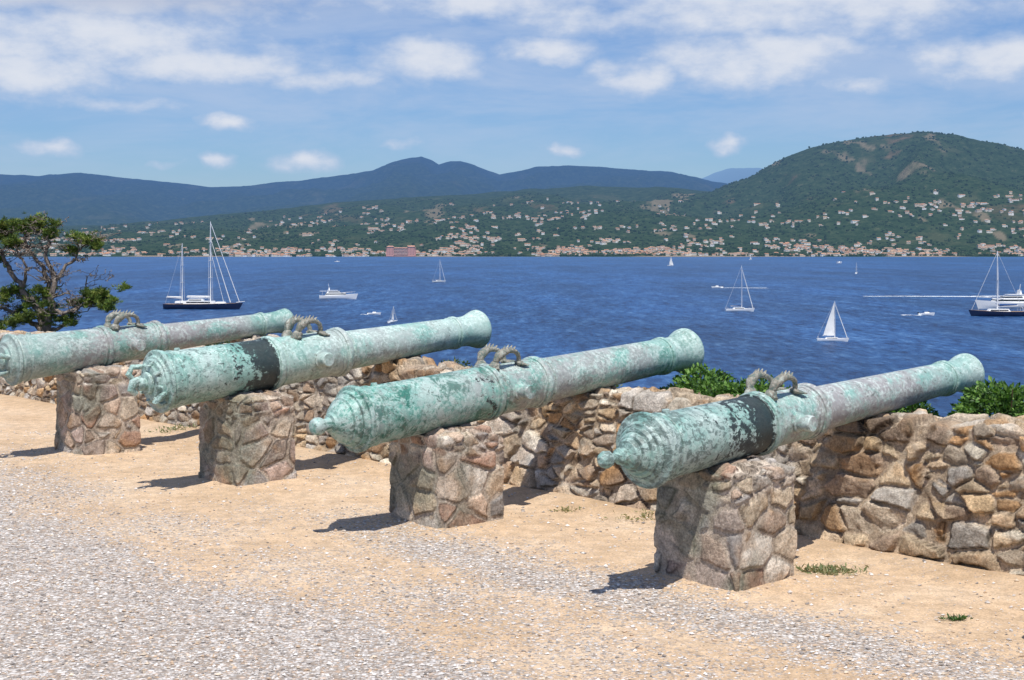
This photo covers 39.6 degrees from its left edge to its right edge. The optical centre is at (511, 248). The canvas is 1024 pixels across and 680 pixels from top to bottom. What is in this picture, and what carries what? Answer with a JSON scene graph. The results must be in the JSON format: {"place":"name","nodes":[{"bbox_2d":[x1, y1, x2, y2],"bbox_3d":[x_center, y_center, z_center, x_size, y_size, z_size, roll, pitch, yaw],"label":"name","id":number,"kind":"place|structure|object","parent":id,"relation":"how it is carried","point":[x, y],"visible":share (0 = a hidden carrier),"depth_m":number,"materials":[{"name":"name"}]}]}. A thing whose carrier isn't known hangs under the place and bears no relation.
{"place":"outdoors","nodes":[
{"label":"outdoors","id":0,"kind":"place"},
{"bbox_2d":[0,394,1023,679],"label":"ground","id":1,"kind":"structure","parent":0,"point":[22,418],"depth_m":10.36,"materials":[{"name":"beige gravel"}]},
{"bbox_2d":[0,210,132,331],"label":"pine tree","id":2,"kind":"object","parent":1,"relation":"on","point":[101,298],"visible":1,"depth_m":29.92,"materials":[{"name":"green plant"}]},
{"bbox_2d":[54,364,140,454],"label":"stone pillar","id":3,"kind":"structure","parent":1,"relation":"on","point":[97,409],"depth_m":17.21,"materials":[{"name":"brown stone"}]},
{"bbox_2d":[0,308,293,385],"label":"bronze cannon","id":4,"kind":"object","parent":3,"relation":"on","point":[28,356],"visible":0.9,"depth_m":17.47,"materials":[{"name":"teal metal"}]},
{"bbox_2d":[54,328,229,345],"bbox_3d":[-5.764,2.874,24.423,2.179,2.948,10.422,0,0,-43],"label":"green shrub","id":5,"kind":"object","parent":1,"relation":"on","point":[205,345],"visible":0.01,"depth_m":23.66,"materials":[{"name":"green plant"}]},
{"bbox_2d":[144,423,195,432],"bbox_3d":[-4.631,2.435,19.303,0.856,0.124,0.453,0,0,0],"label":"weed tuft","id":6,"kind":"object","parent":1,"relation":"on","point":[175,429],"visible":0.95,"depth_m":19.29,"materials":[{"name":"green plant"}]},
{"bbox_2d":[198,390,296,485],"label":"stone pillar","id":7,"kind":"structure","parent":1,"relation":"on","point":[246,438],"depth_m":15.02,"materials":[{"name":"brown stone"}]},
{"bbox_2d":[125,310,491,412],"bbox_3d":[-2.137,1.119,15.967,4.799,0.804,0.791,-7,4,-43],"label":"bronze cannon","id":8,"kind":"object","parent":7,"relation":"on","point":[166,381],"visible":1,"depth_m":15.41,"materials":[{"name":"teal metal"}]},
{"bbox_2d":[389,423,504,528],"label":"stone pillar","id":9,"kind":"structure","parent":1,"relation":"on","point":[448,477],"depth_m":12.81,"materials":[{"name":"brown stone"}]},
{"bbox_2d":[309,328,703,452],"bbox_3d":[0.106,1.249,13.761,4.980,0.726,0.745,-6,4,-43],"label":"bronze cannon","id":10,"kind":"object","parent":9,"relation":"on","point":[357,419],"visible":0.99,"depth_m":13.22,"materials":[{"name":"teal metal"}]},
{"bbox_2d":[0,330,1023,575],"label":"stone wall","id":11,"kind":"structure","parent":1,"relation":"on","point":[920,482],"depth_m":11.95,"materials":[{"name":"brown stone"}]},
{"bbox_2d":[441,356,622,388],"bbox_3d":[-0.082,2.390,17.098,1.027,2.022,5.164,0,0,-40],"label":"green shrub","id":12,"kind":"object","parent":1,"relation":"on","point":[455,360],"visible":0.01,"depth_m":18.19,"materials":[{"name":"green plant"}]},
{"bbox_2d":[550,506,581,511],"bbox_3d":[0.517,2.472,13.503,0.318,0.055,0.170,0,0,-9],"label":"weed tuft","id":13,"kind":"object","parent":1,"relation":"on","point":[567,509],"visible":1,"depth_m":13.51,"materials":[{"name":"green plant"}]},
{"bbox_2d":[601,508,655,521],"bbox_3d":[1.203,2.456,13.099,0.808,0.098,0.408,0,0,15],"label":"weed tuft","id":14,"kind":"object","parent":1,"relation":"on","point":[637,518],"visible":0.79,"depth_m":13.07,"materials":[{"name":"green plant"}]},
{"bbox_2d":[654,457,796,591],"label":"stone pillar","id":15,"kind":"structure","parent":1,"relation":"on","point":[729,525],"depth_m":10.46,"materials":[{"name":"brown stone"}]},
{"bbox_2d":[597,353,984,488],"bbox_3d":[2.429,1.250,11.516,4.990,0.669,0.696,-5,3,-43],"label":"bronze cannon","id":16,"kind":"object","parent":15,"relation":"on","point":[655,450],"visible":0.99,"depth_m":10.81,"materials":[{"name":"teal metal"}]},
{"bbox_2d":[659,362,939,416],"bbox_3d":[2.679,2.338,14.196,3.538,2.267,1.262,0,0,45],"label":"green shrub","id":17,"kind":"object","parent":1,"relation":"on","point":[715,385],"visible":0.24,"depth_m":14.55,"materials":[{"name":"green plant"}]},
{"bbox_2d":[795,563,868,575],"bbox_3d":[2.409,2.460,10.973,0.711,0.087,0.430,0,0,0],"label":"weed tuft","id":18,"kind":"object","parent":1,"relation":"on","point":[821,568],"visible":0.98,"depth_m":10.93,"materials":[{"name":"green plant"}]},
{"bbox_2d":[938,613,973,620],"bbox_3d":[2.965,2.467,9.517,0.190,0.054,0.154,0,0,-35],"label":"weed tuft","id":19,"kind":"object","parent":1,"relation":"on","point":[959,617],"visible":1,"depth_m":9.52,"materials":[{"name":"green plant"}]},
{"bbox_2d":[947,376,1023,416],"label":"green shrub","id":20,"kind":"object","parent":1,"relation":"on","point":[985,399],"visible":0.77,"depth_m":12.07,"materials":[{"name":"green plant"}]},
{"bbox_2d":[0,257,1023,416],"bbox_3d":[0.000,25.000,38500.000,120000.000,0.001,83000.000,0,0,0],"label":"sea","id":21,"kind":"structure","parent":0,"point":[542,307],"depth_m":680.49,"materials":[{"name":"liquid"}]},
{"bbox_2d":[163,221,244,308],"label":"two masted yacht","id":22,"kind":"object","parent":21,"relation":"on","point":[196,304],"visible":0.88,"depth_m":583.56,"materials":[{"name":"blue paint"}]},
{"bbox_2d":[319,284,357,298],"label":"motor yacht","id":23,"kind":"object","parent":21,"relation":"on","point":[333,294],"visible":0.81,"depth_m":696.08,"materials":[{"name":"white paint"}]},
{"bbox_2d":[367,311,380,314],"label":"motor launch","id":24,"kind":"object","parent":21,"relation":"on","point":[375,313],"visible":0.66,"depth_m":534.41,"materials":[{"name":"white paint"}]},
{"bbox_2d":[387,306,396,322],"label":"sailboat","id":25,"kind":"object","parent":21,"relation":"on","point":[392,320],"visible":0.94,"depth_m":477.71,"materials":[{"name":"white paint"}]},
{"bbox_2d":[432,260,445,281],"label":"sailboat","id":26,"kind":"object","parent":21,"relation":"on","point":[437,280],"visible":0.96,"depth_m":1046.36,"materials":[{"name":"white paint"}]},
{"bbox_2d":[725,265,754,311],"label":"sailboat","id":27,"kind":"object","parent":21,"relation":"on","point":[740,309],"visible":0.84,"depth_m":560.68,"materials":[{"name":"white paint"}]},
{"bbox_2d":[816,305,848,341],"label":"sailboat","id":28,"kind":"object","parent":21,"relation":"on","point":[829,329],"visible":0.93,"depth_m":380.97,"materials":[{"name":"white fabric"}]},
{"bbox_2d":[917,311,934,315],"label":"motor launch","id":29,"kind":"object","parent":21,"relation":"on","point":[925,314],"visible":0.8,"depth_m":528.22,"materials":[{"name":"white paint"}]},
{"bbox_2d":[924,296,983,296],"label":"boat wake","id":30,"kind":"object","parent":21,"relation":"on","point":[951,296],"visible":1,"depth_m":733.37,"materials":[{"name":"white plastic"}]},
{"bbox_2d":[969,251,1023,316],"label":"sailing yacht","id":31,"kind":"object","parent":21,"relation":"on","point":[997,312],"visible":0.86,"depth_m":521.56,"materials":[{"name":"blue paint"}]},
{"bbox_2d":[975,284,1023,308],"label":"motor yacht","id":32,"kind":"object","parent":21,"relation":"on","point":[983,304],"visible":0.71,"depth_m":587.79,"materials":[{"name":"white paint"}]},
{"bbox_2d":[0,132,1023,256],"bbox_3d":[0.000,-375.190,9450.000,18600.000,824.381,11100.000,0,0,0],"label":"hills","id":33,"kind":"structure","parent":0,"point":[83,200],"depth_m":5638.25,"materials":[{"name":"green plant"}]},
{"bbox_2d":[386,246,415,255],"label":"pink hotel","id":34,"kind":"structure","parent":33,"relation":"on","point":[400,251],"depth_m":4220.80,"materials":[{"name":"paint"}]},
{"bbox_2d":[0,131,1023,255],"bbox_3d":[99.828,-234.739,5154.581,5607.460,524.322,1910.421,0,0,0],"label":"coastal trees","id":35,"kind":"object","parent":33,"relation":"on","point":[599,253],"visible":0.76,"depth_m":4945.13,"materials":[{"name":"green plant"}]},
{"bbox_2d":[4,189,1023,256],"bbox_3d":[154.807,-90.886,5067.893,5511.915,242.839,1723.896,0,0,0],"label":"coastal town","id":36,"kind":"object","parent":33,"relation":"on","point":[582,249],"visible":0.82,"depth_m":4566.28,"materials":[{"name":"tile"}]},
{"bbox_2d":[0,427,1023,679],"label":"gravel","id":37,"kind":"structure","parent":0,"point":[516,587],"depth_m":9.78,"materials":[{"name":"grey gravel"}]},
{"bbox_2d":[0,0,1023,186],"label":"sky","id":38,"kind":"structure","parent":0,"point":[207,93],"materials":[{"name":"blue"}]}
]}

